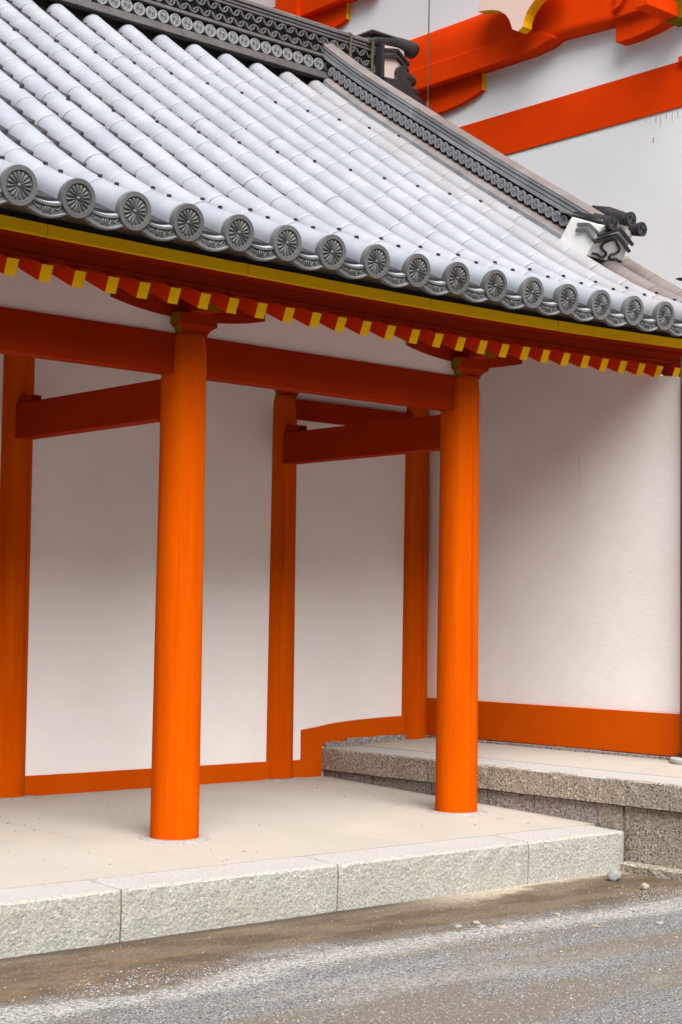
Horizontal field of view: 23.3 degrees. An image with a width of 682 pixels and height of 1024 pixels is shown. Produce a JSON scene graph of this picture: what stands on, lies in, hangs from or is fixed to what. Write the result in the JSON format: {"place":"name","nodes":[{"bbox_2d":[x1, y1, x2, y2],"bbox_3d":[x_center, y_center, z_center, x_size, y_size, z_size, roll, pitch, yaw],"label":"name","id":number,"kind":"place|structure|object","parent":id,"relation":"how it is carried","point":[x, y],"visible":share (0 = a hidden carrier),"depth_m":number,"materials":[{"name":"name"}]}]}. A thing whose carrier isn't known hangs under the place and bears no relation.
{"place":"outdoors","nodes":[
{"label":"outdoors","id":0,"kind":"place"},
{"bbox_2d":[0,776,594,888],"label":"corridor floor","id":1,"kind":"structure","parent":0,"point":[84,836],"depth_m":10.23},
{"bbox_2d":[0,0,681,843],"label":"covered corridor","id":2,"kind":"object","parent":1,"relation":"on","point":[338,384],"visible":0.98,"depth_m":11.79,"materials":[{"name":"paint"}]},
{"bbox_2d":[669,356,681,757],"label":"pillar","id":3,"kind":"structure","parent":2,"relation":"attached to","point":[678,755],"depth_m":11.74,"materials":[{"name":"orange wood"}]},
{"bbox_2d":[0,871,681,1023],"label":"gravel yard","id":4,"kind":"structure","parent":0,"point":[179,951],"depth_m":7.56,"materials":[{"name":"grey gravel"}]},
{"bbox_2d":[0,825,623,958],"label":"stone curb","id":5,"kind":"structure","parent":4,"relation":"on","point":[39,919],"depth_m":8.78,"materials":[{"name":"grey stone"}]},
{"bbox_2d":[250,0,681,375],"bbox_3d":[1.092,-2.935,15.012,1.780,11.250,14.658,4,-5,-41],"label":"hall","id":6,"kind":"structure","parent":4,"relation":"on","point":[581,100],"depth_m":14.81,"materials":[{"name":"white paint"}]},
{"bbox_2d":[426,0,429,107],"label":"lightning cable","id":7,"kind":"object","parent":6,"relation":"hanging from","point":[427,103],"visible":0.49,"depth_m":15.84,"materials":[{"name":"brown metal"}]},
{"bbox_2d":[322,734,681,880],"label":"stone terrace","id":8,"kind":"structure","parent":4,"relation":"on","point":[636,798],"depth_m":11.30,"materials":[{"name":"grey stone"}]},
{"bbox_2d":[495,925,508,928],"bbox_3d":[0.836,2.155,8.562,0.072,0.026,0.054,0,-4,16],"label":"loose stone","id":9,"kind":"object","parent":4,"relation":"on","point":[502,927],"visible":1,"depth_m":8.55,"materials":[{"name":"beige stone"}]},
{"bbox_2d":[607,870,620,880],"bbox_3d":[1.687,2.248,10.199,0.087,0.074,0.110,0,-4,9],"label":"loose stone","id":10,"kind":"object","parent":4,"relation":"on","point":[613,875],"visible":1,"depth_m":10.16,"materials":[{"name":"grey stone"}]},
{"bbox_2d":[641,883,649,890],"bbox_3d":[1.814,2.235,9.842,0.052,0.051,0.052,0,-4,11],"label":"loose stone","id":11,"kind":"object","parent":4,"relation":"on","point":[645,886],"visible":1,"depth_m":9.82,"materials":[{"name":"beige stone"}]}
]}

